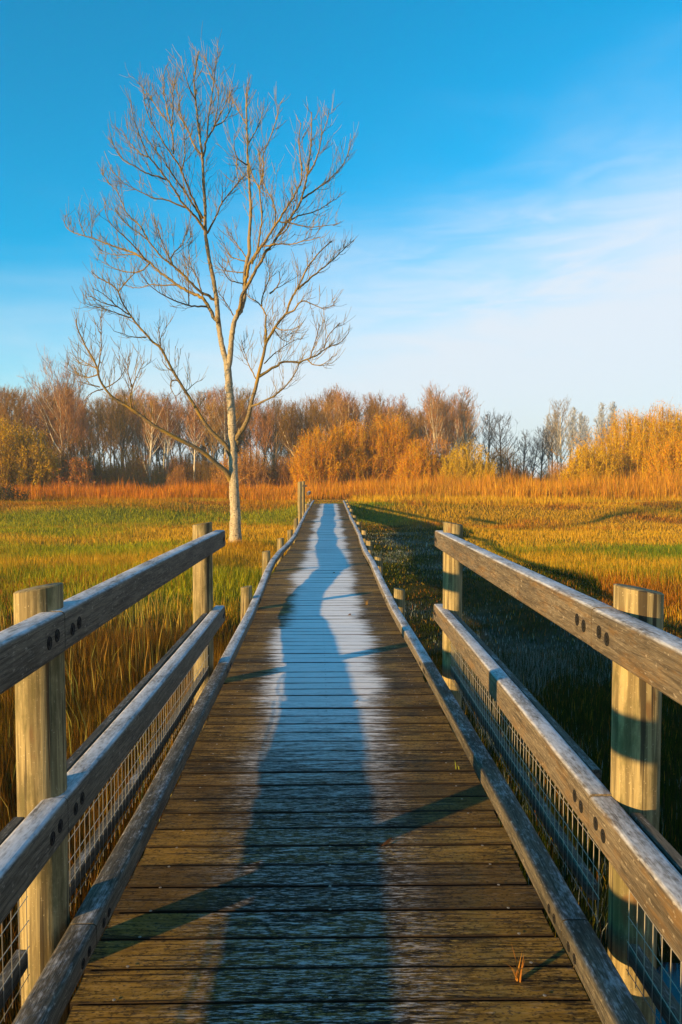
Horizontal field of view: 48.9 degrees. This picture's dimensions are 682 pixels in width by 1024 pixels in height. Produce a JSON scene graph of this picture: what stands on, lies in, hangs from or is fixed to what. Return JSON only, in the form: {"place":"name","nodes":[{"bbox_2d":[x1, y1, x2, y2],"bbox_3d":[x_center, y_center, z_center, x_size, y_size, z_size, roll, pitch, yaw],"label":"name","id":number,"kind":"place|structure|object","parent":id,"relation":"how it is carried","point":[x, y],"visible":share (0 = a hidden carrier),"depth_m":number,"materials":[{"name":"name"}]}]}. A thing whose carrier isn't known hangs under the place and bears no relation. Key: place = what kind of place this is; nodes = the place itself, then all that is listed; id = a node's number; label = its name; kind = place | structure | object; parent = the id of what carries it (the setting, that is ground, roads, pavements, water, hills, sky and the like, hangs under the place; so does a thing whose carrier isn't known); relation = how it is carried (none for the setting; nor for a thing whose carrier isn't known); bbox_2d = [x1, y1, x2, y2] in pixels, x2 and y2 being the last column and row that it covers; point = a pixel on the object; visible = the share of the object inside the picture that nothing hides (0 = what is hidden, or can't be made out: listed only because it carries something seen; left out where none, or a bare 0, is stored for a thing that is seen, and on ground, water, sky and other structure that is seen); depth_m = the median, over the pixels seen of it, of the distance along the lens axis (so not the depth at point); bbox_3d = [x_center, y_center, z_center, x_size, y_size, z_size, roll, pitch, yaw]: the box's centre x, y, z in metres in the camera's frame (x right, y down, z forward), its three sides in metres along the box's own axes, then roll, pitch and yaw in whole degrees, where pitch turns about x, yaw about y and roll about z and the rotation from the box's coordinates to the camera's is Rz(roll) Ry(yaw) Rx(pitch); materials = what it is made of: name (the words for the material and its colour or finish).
{"place":"outdoors","nodes":[
{"label":"outdoors","id":0,"kind":"place"},
{"bbox_2d":[0,484,681,1023],"bbox_3d":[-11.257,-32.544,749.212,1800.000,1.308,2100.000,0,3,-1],"label":"ground","id":1,"kind":"structure","parent":0,"point":[496,614],"depth_m":14.87,"materials":[{"name":"plant"}]},
{"bbox_2d":[0,386,28,440],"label":"bare tree","id":2,"kind":"object","parent":1,"relation":"on","point":[13,401],"visible":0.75,"depth_m":63.67,"materials":[{"name":"brown plant"}]},
{"bbox_2d":[0,480,30,501],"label":"bush","id":3,"kind":"object","parent":1,"relation":"on","point":[8,496],"visible":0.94,"depth_m":41.77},
{"bbox_2d":[0,415,37,487],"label":"leafy bush","id":4,"kind":"object","parent":1,"relation":"on","point":[5,446],"visible":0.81,"depth_m":57.64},
{"bbox_2d":[2,385,37,438],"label":"bare tree","id":5,"kind":"object","parent":1,"relation":"on","point":[25,394],"visible":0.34,"depth_m":76.33,"materials":[{"name":"plant"}]},
{"bbox_2d":[0,390,51,452],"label":"bare tree","id":6,"kind":"object","parent":1,"relation":"on","point":[31,419],"visible":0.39,"depth_m":69.98,"materials":[{"name":"plant"}]},
{"bbox_2d":[0,422,62,489],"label":"leafy bush","id":7,"kind":"object","parent":1,"relation":"on","point":[39,456],"visible":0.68,"depth_m":58.24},
{"bbox_2d":[31,385,76,454],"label":"bare tree","id":8,"kind":"object","parent":1,"relation":"on","point":[50,441],"visible":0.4,"depth_m":74.38,"materials":[{"name":"brown plant"}]},
{"bbox_2d":[16,341,101,453],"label":"birch tree","id":9,"kind":"object","parent":1,"relation":"on","point":[62,390],"visible":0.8,"depth_m":65.19,"materials":[{"name":"brown plant"}]},
{"bbox_2d":[43,376,84,453],"bbox_3d":[-24.036,-6.657,64.672,4.322,10.819,4.015,0,3,-2],"label":"bare tree","id":10,"kind":"object","parent":1,"relation":"on","point":[69,420],"visible":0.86,"depth_m":64.57,"materials":[{"name":"brown plant"}]},
{"bbox_2d":[43,399,97,457],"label":"bare tree","id":11,"kind":"object","parent":1,"relation":"on","point":[82,431],"visible":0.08,"depth_m":77.65,"materials":[{"name":"brown plant"}]},
{"bbox_2d":[50,388,93,451],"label":"bare tree","id":12,"kind":"object","parent":1,"relation":"on","point":[82,402],"visible":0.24,"depth_m":72.49,"materials":[{"name":"brown plant"}]},
{"bbox_2d":[57,399,91,460],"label":"bare tree","id":13,"kind":"object","parent":1,"relation":"on","point":[80,423],"visible":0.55,"depth_m":70.73,"materials":[{"name":"brown plant"}]},
{"bbox_2d":[50,455,104,488],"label":"leafy bush","id":14,"kind":"object","parent":1,"relation":"on","point":[81,476],"visible":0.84,"depth_m":59.08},
{"bbox_2d":[50,428,108,481],"bbox_3d":[-22.677,-4.244,63.335,5.651,5.727,5.828,1,3,23],"label":"undergrowth bush","id":15,"kind":"object","parent":1,"relation":"on","point":[76,453],"visible":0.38,"depth_m":62.80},
{"bbox_2d":[77,396,110,465],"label":"bare tree","id":16,"kind":"object","parent":1,"relation":"on","point":[97,417],"visible":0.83,"depth_m":76.98,"materials":[{"name":"brown plant"}]},
{"bbox_2d":[82,398,116,468],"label":"bare tree","id":17,"kind":"object","parent":1,"relation":"on","point":[102,428],"visible":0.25,"depth_m":85.97,"materials":[{"name":"brown plant"}]},
{"bbox_2d":[77,396,129,458],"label":"bare tree","id":18,"kind":"object","parent":1,"relation":"on","point":[96,442],"visible":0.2,"depth_m":84.90,"materials":[{"name":"plant"}]},
{"bbox_2d":[87,458,122,486],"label":"undergrowth bush","id":19,"kind":"object","parent":1,"relation":"on","point":[102,476],"visible":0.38,"depth_m":62.25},
{"bbox_2d":[96,397,129,457],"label":"bare tree","id":20,"kind":"object","parent":1,"relation":"on","point":[112,437],"visible":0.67,"depth_m":70.07,"materials":[{"name":"brown plant"}]},
{"bbox_2d":[0,570,226,913],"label":"rush stalks","id":21,"kind":"object","parent":1,"relation":"on","point":[136,611],"visible":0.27,"depth_m":7.66,"materials":[{"name":"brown plant"}]},
{"bbox_2d":[99,393,135,465],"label":"bare tree","id":22,"kind":"object","parent":1,"relation":"on","point":[119,424],"visible":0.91,"depth_m":67.29,"materials":[{"name":"brown plant"}]},
{"bbox_2d":[96,388,151,466],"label":"bare tree","id":23,"kind":"object","parent":1,"relation":"on","point":[116,451],"visible":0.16,"depth_m":89.12,"materials":[{"name":"brown plant"}]},
{"bbox_2d":[110,385,146,459],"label":"bare tree","id":24,"kind":"object","parent":1,"relation":"on","point":[121,392],"visible":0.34,"depth_m":78.80,"materials":[{"name":"brown plant"}]},
{"bbox_2d":[100,392,160,459],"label":"bare tree","id":25,"kind":"object","parent":1,"relation":"on","point":[140,394],"visible":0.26,"depth_m":86.17,"materials":[{"name":"brown plant"}]},
{"bbox_2d":[104,446,160,488],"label":"undergrowth bush","id":26,"kind":"object","parent":1,"relation":"on","point":[139,473],"visible":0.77,"depth_m":63.76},
{"bbox_2d":[117,396,163,472],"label":"bare tree","id":27,"kind":"object","parent":1,"relation":"on","point":[137,437],"visible":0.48,"depth_m":77.42,"materials":[{"name":"plant"}]},
{"bbox_2d":[138,392,167,486],"bbox_3d":[-16.331,-5.984,64.203,2.932,9.404,2.840,2,4,42],"label":"bare tree","id":28,"kind":"object","parent":1,"relation":"on","point":[152,428],"visible":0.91,"depth_m":64.12,"materials":[{"name":"plant"}]},
{"bbox_2d":[141,466,175,489],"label":"undergrowth bush","id":29,"kind":"object","parent":1,"relation":"on","point":[159,482],"visible":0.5,"depth_m":64.02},
{"bbox_2d":[140,403,177,464],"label":"bare tree","id":30,"kind":"object","parent":1,"relation":"on","point":[159,449],"visible":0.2,"depth_m":88.49,"materials":[{"name":"brown plant"}]},
{"bbox_2d":[152,389,181,470],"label":"bare tree","id":31,"kind":"object","parent":1,"relation":"on","point":[174,424],"visible":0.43,"depth_m":72.78,"materials":[{"name":"plant"}]},
{"bbox_2d":[153,393,182,474],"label":"bare tree","id":32,"kind":"object","parent":1,"relation":"on","point":[166,415],"visible":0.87,"depth_m":65.93,"materials":[{"name":"plant"}]},
{"bbox_2d":[147,453,188,486],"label":"undergrowth bush","id":33,"kind":"object","parent":1,"relation":"on","point":[167,463],"visible":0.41,"depth_m":65.48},
{"bbox_2d":[156,393,191,462],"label":"bare tree","id":34,"kind":"object","parent":1,"relation":"on","point":[179,416],"visible":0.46,"depth_m":78.27,"materials":[{"name":"brown plant"}]},
{"bbox_2d":[161,464,197,488],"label":"undergrowth bush","id":35,"kind":"object","parent":1,"relation":"on","point":[175,476],"visible":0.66,"depth_m":62.64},
{"bbox_2d":[179,399,209,482],"bbox_3d":[-12.637,-5.637,64.318,2.663,8.541,2.579,-1,3,-18],"label":"bare tree","id":36,"kind":"object","parent":1,"relation":"on","point":[196,429],"visible":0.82,"depth_m":64.30,"materials":[{"name":"plant"}]},
{"bbox_2d":[171,389,217,469],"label":"bare tree","id":37,"kind":"object","parent":1,"relation":"on","point":[198,406],"visible":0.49,"depth_m":75.12,"materials":[{"name":"brown plant"}]},
{"bbox_2d":[180,387,226,466],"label":"bare tree","id":38,"kind":"object","parent":1,"relation":"on","point":[207,443],"visible":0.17,"depth_m":83.97,"materials":[{"name":"brown plant"}]},
{"bbox_2d":[187,459,221,485],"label":"undergrowth bush","id":39,"kind":"object","parent":1,"relation":"on","point":[203,470],"visible":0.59,"depth_m":63.38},
{"bbox_2d":[193,399,222,467],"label":"bare tree","id":40,"kind":"object","parent":1,"relation":"on","point":[211,423],"visible":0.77,"depth_m":70.51,"materials":[{"name":"brown plant"}]},
{"bbox_2d":[59,22,358,544],"bbox_3d":[-4.111,-6.847,21.442,9.344,16.210,5.070,0,3,-1],"label":"bare tree","id":41,"kind":"object","parent":1,"relation":"on","point":[232,450],"visible":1,"depth_m":21.39,"materials":[{"name":"brown plant"}]},
{"bbox_2d":[201,386,226,458],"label":"bare tree","id":42,"kind":"object","parent":1,"relation":"on","point":[214,390],"visible":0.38,"depth_m":79.42,"materials":[{"name":"plant"}]},
{"bbox_2d":[210,385,245,462],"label":"bare tree","id":43,"kind":"object","parent":1,"relation":"on","point":[223,425],"visible":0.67,"depth_m":70.93,"materials":[{"name":"plant"}]},
{"bbox_2d":[207,385,259,451],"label":"bare tree","id":44,"kind":"object","parent":1,"relation":"on","point":[236,396],"visible":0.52,"depth_m":74.77,"materials":[{"name":"brown plant"}]},
{"bbox_2d":[207,445,260,488],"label":"undergrowth bush","id":45,"kind":"object","parent":1,"relation":"on","point":[245,462],"visible":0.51,"depth_m":61.68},
{"bbox_2d":[214,537,274,555],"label":"dry tussock","id":46,"kind":"object","parent":1,"relation":"on","point":[241,542],"visible":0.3,"depth_m":21.87,"materials":[{"name":"brown plant"}]},
{"bbox_2d":[234,392,256,456],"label":"bare tree","id":47,"kind":"object","parent":1,"relation":"on","point":[244,416],"visible":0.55,"depth_m":74.87,"materials":[{"name":"brown plant"}]},
{"bbox_2d":[235,386,262,453],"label":"bare tree","id":48,"kind":"object","parent":1,"relation":"on","point":[250,393],"visible":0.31,"depth_m":85.69,"materials":[{"name":"brown plant"}]},
{"bbox_2d":[218,448,282,487],"bbox_3d":[-7.323,-3.469,62.490,4.864,4.272,4.612,0,3,7],"label":"undergrowth bush","id":49,"kind":"object","parent":1,"relation":"on","point":[257,473],"visible":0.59,"depth_m":61.95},
{"bbox_2d":[243,398,282,476],"bbox_3d":[-6.773,-5.699,63.457,3.550,8.886,3.297,-1,3,-26],"label":"bare tree","id":50,"kind":"object","parent":1,"relation":"on","point":[257,418],"visible":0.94,"depth_m":63.52,"materials":[{"name":"brown plant"}]},
{"bbox_2d":[251,406,282,464],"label":"bare tree","id":51,"kind":"object","parent":1,"relation":"on","point":[266,438],"visible":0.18,"depth_m":88.68,"materials":[{"name":"plant"}]},
{"bbox_2d":[254,403,287,459],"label":"bare tree","id":52,"kind":"object","parent":1,"relation":"on","point":[272,437],"visible":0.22,"depth_m":79.30,"materials":[{"name":"brown plant"}]},
{"bbox_2d":[262,393,297,487],"bbox_3d":[-5.158,-5.754,63.274,3.758,8.887,2.993,0,3,-8],"label":"bare tree","id":53,"kind":"object","parent":1,"relation":"on","point":[278,404],"visible":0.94,"depth_m":63.54,"materials":[{"name":"brown plant"}]},
{"bbox_2d":[270,454,302,487],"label":"undergrowth bush","id":54,"kind":"object","parent":1,"relation":"on","point":[286,478],"visible":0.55,"depth_m":62.94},
{"bbox_2d":[277,401,299,463],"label":"bare tree","id":55,"kind":"object","parent":1,"relation":"on","point":[291,413],"visible":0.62,"depth_m":66.97,"materials":[{"name":"brown plant"}]},
{"bbox_2d":[270,399,308,462],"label":"bare tree","id":56,"kind":"object","parent":1,"relation":"on","point":[290,426],"visible":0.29,"depth_m":73.14,"materials":[{"name":"brown plant"}]},
{"bbox_2d":[270,401,325,455],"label":"bare tree","id":57,"kind":"object","parent":1,"relation":"on","point":[300,421],"visible":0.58,"depth_m":65.74,"materials":[{"name":"plant"}]},
{"bbox_2d":[298,481,310,526],"bbox_3d":[-1.301,0.006,26.978,0.313,2.237,4.869,0,3,-1],"label":"fence post","id":58,"kind":"object","parent":1,"relation":"on","point":[301,497],"visible":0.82,"depth_m":24.57,"materials":[{"name":"brown wood"}]},
{"bbox_2d":[284,422,350,487],"bbox_3d":[-1.685,-4.524,60.932,5.933,6.355,6.158,0,3,-1],"label":"willow bush","id":59,"kind":"object","parent":1,"relation":"on","point":[312,469],"visible":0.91,"depth_m":59.88,"materials":[{"name":"plant"}]},
{"bbox_2d":[302,401,332,452],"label":"bare tree","id":60,"kind":"object","parent":1,"relation":"on","point":[313,410],"visible":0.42,"depth_m":72.84,"materials":[{"name":"brown plant"}]},
{"bbox_2d":[305,389,336,439],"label":"bare tree","id":61,"kind":"object","parent":1,"relation":"on","point":[327,396],"visible":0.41,"depth_m":72.46,"materials":[{"name":"brown plant"}]},
{"bbox_2d":[12,498,647,1023],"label":"boardwalk","id":62,"kind":"structure","parent":1,"relation":"on","point":[272,882],"depth_m":2.88,"materials":[{"name":"brown wood"}]},
{"bbox_2d":[0,522,224,1023],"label":"timber railing","id":63,"kind":"object","parent":62,"relation":"attached to","point":[57,794],"visible":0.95,"depth_m":2.25,"materials":[{"name":"brown wood"}]},
{"bbox_2d":[434,522,681,1023],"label":"timber railing","id":64,"kind":"object","parent":62,"relation":"attached to","point":[633,641],"visible":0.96,"depth_m":2.22,"materials":[{"name":"brown wood"}]},
{"bbox_2d":[314,391,355,439],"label":"bare tree","id":65,"kind":"object","parent":1,"relation":"on","point":[330,417],"visible":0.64,"depth_m":66.43,"materials":[{"name":"plant"}]},
{"bbox_2d":[0,621,681,1023],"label":"rushes","id":66,"kind":"object","parent":1,"relation":"on","point":[112,693],"visible":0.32,"depth_m":6.23,"materials":[{"name":"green plant"}]},
{"bbox_2d":[0,537,681,658],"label":"marsh grass","id":67,"kind":"structure","parent":1,"relation":"on","point":[126,558],"depth_m":15.82,"materials":[{"name":"plant"}]},
{"bbox_2d":[0,497,681,552],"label":"meadow grass","id":68,"kind":"structure","parent":1,"relation":"on","point":[44,539],"depth_m":32.65,"materials":[{"name":"plant"}]},
{"bbox_2d":[0,455,681,501],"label":"reeds","id":69,"kind":"object","parent":1,"relation":"on","point":[637,487],"visible":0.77,"depth_m":48.50,"materials":[{"name":"orange plant"}]},
{"bbox_2d":[336,392,363,441],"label":"bare tree","id":70,"kind":"object","parent":1,"relation":"on","point":[352,409],"visible":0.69,"depth_m":68.73,"materials":[{"name":"plant"}]},
{"bbox_2d":[321,414,390,485],"bbox_3d":[0.876,-4.830,62.800,6.552,6.873,7.308,-1,3,-14],"label":"willow bush","id":71,"kind":"object","parent":1,"relation":"on","point":[354,460],"visible":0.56,"depth_m":61.54,"materials":[{"name":"plant"}]},
{"bbox_2d":[354,392,380,446],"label":"bare tree","id":72,"kind":"object","parent":1,"relation":"on","point":[368,417],"visible":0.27,"depth_m":77.98,"materials":[{"name":"brown plant"}]},
{"bbox_2d":[367,388,393,439],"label":"bare tree","id":73,"kind":"object","parent":1,"relation":"on","point":[379,405],"visible":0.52,"depth_m":70.25,"materials":[{"name":"plant"}]},
{"bbox_2d":[355,409,424,483],"bbox_3d":[4.245,-5.312,64.076,6.830,7.744,6.802,0,3,-1],"label":"willow bush","id":74,"kind":"object","parent":1,"relation":"on","point":[394,443],"visible":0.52,"depth_m":62.55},
{"bbox_2d":[391,410,432,452],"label":"bare tree","id":75,"kind":"object","parent":1,"relation":"on","point":[411,427],"visible":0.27,"depth_m":72.26,"materials":[{"name":"brown plant"}]},
{"bbox_2d":[390,405,437,451],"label":"bare tree","id":76,"kind":"object","parent":1,"relation":"on","point":[416,426],"visible":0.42,"depth_m":67.20,"materials":[{"name":"plant"}]},
{"bbox_2d":[389,437,446,484],"bbox_3d":[6.431,-3.806,61.026,5.032,5.016,4.992,0,3,-1],"label":"willow bush","id":77,"kind":"object","parent":1,"relation":"on","point":[413,469],"visible":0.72,"depth_m":60.09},
{"bbox_2d":[417,382,448,461],"bbox_3d":[7.771,-6.332,63.457,3.005,10.111,3.160,-2,3,-32],"label":"birch tree","id":78,"kind":"object","parent":1,"relation":"on","point":[432,428],"visible":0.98,"depth_m":63.12,"materials":[{"name":"brown plant"}]},
{"bbox_2d":[413,431,466,475],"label":"undergrowth bush","id":79,"kind":"object","parent":1,"relation":"on","point":[440,451],"visible":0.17,"depth_m":62.44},
{"bbox_2d":[432,398,456,451],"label":"bare tree","id":80,"kind":"object","parent":1,"relation":"on","point":[445,426],"visible":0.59,"depth_m":65.87,"materials":[{"name":"plant"}]},
{"bbox_2d":[428,391,464,457],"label":"birch tree","id":81,"kind":"object","parent":1,"relation":"on","point":[449,403],"visible":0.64,"depth_m":65.07,"materials":[{"name":"brown plant"}]},
{"bbox_2d":[425,399,478,455],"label":"bare tree","id":82,"kind":"object","parent":1,"relation":"on","point":[455,440],"visible":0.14,"depth_m":82.05,"materials":[{"name":"brown plant"}]},
{"bbox_2d":[443,398,470,448],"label":"bare tree","id":83,"kind":"object","parent":1,"relation":"on","point":[457,430],"visible":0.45,"depth_m":71.97,"materials":[{"name":"plant"}]},
{"bbox_2d":[431,437,500,485],"bbox_3d":[9.770,-3.678,60.012,5.800,4.863,6.281,0,3,-1],"label":"willow bush","id":84,"kind":"object","parent":1,"relation":"on","point":[465,468],"visible":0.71,"depth_m":59.25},
{"bbox_2d":[451,385,485,452],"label":"birch tree","id":85,"kind":"object","parent":1,"relation":"on","point":[463,414],"visible":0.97,"depth_m":65.53,"materials":[{"name":"brown plant"}]},
{"bbox_2d":[472,412,512,464],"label":"bare tree","id":86,"kind":"object","parent":1,"relation":"on","point":[486,433],"visible":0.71,"depth_m":83.79,"materials":[{"name":"grey plant"}]},
{"bbox_2d":[481,411,523,476],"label":"bare tree","id":87,"kind":"object","parent":1,"relation":"on","point":[498,434],"visible":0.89,"depth_m":82.56,"materials":[{"name":"grey plant"}]},
{"bbox_2d":[488,442,531,483],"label":"undergrowth bush","id":88,"kind":"object","parent":1,"relation":"on","point":[506,463],"visible":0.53,"depth_m":62.41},
{"bbox_2d":[513,429,538,471],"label":"bare tree","id":89,"kind":"object","parent":1,"relation":"on","point":[524,451],"visible":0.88,"depth_m":92.22,"materials":[{"name":"grey plant"}]},
{"bbox_2d":[525,435,548,478],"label":"bare tree","id":90,"kind":"object","parent":1,"relation":"on","point":[539,464],"visible":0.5,"depth_m":104.16,"materials":[{"name":"grey plant"}]},
{"bbox_2d":[529,423,550,480],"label":"bare tree","id":91,"kind":"object","parent":1,"relation":"on","point":[542,456],"visible":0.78,"depth_m":94.13,"materials":[{"name":"plant"}]},
{"bbox_2d":[538,420,563,473],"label":"bare tree","id":92,"kind":"object","parent":1,"relation":"on","point":[550,449],"visible":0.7,"depth_m":90.14,"materials":[{"name":"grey plant"}]},
{"bbox_2d":[540,457,565,482],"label":"undergrowth bush","id":93,"kind":"object","parent":1,"relation":"on","point":[556,471],"visible":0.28,"depth_m":63.93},
{"bbox_2d":[538,396,576,476],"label":"birch tree","id":94,"kind":"object","parent":1,"relation":"on","point":[560,444],"visible":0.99,"depth_m":88.04,"materials":[{"name":"brown plant"}]},
{"bbox_2d":[563,407,580,467],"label":"poplar tree","id":95,"kind":"object","parent":1,"relation":"on","point":[572,428],"visible":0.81,"depth_m":208.14,"materials":[{"name":"beige plant"}]},
{"bbox_2d":[574,412,587,460],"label":"poplar tree","id":96,"kind":"object","parent":1,"relation":"on","point":[581,429],"visible":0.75,"depth_m":218.90,"materials":[{"name":"beige plant"}]},
{"bbox_2d":[552,441,623,486],"bbox_3d":[19.015,-3.388,57.861,5.464,4.420,4.995,0,3,-1],"label":"willow bush","id":97,"kind":"object","parent":1,"relation":"on","point":[573,469],"visible":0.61,"depth_m":56.98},
{"bbox_2d":[592,402,607,445],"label":"poplar tree","id":98,"kind":"object","parent":1,"relation":"on","point":[600,421],"visible":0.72,"depth_m":207.76,"materials":[{"name":"beige plant"}]},
{"bbox_2d":[602,401,619,450],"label":"poplar tree","id":99,"kind":"object","parent":1,"relation":"on","point":[612,406],"visible":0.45,"depth_m":218.80,"materials":[{"name":"beige plant"}]},
{"bbox_2d":[552,397,681,481],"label":"willow bush","id":100,"kind":"object","parent":1,"relation":"on","point":[635,449],"visible":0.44,"depth_m":60.67,"materials":[{"name":"plant"}]},
{"bbox_2d":[636,430,681,483],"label":"willow bush","id":101,"kind":"object","parent":1,"relation":"on","point":[671,459],"visible":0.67,"depth_m":55.08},
{"bbox_2d":[0,492,681,514],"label":"bank grass","id":102,"kind":"structure","parent":0,"point":[465,499],"depth_m":40.34,"materials":[{"name":"plant"}]},
{"bbox_2d":[0,0,681,477],"label":"sky","id":103,"kind":"structure","parent":0,"point":[511,185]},
{"bbox_2d":[655,962,681,1023],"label":"water","id":104,"kind":"structure","parent":0,"point":[675,972],"depth_m":3.47,"materials":[{"name":"blue liquid"}]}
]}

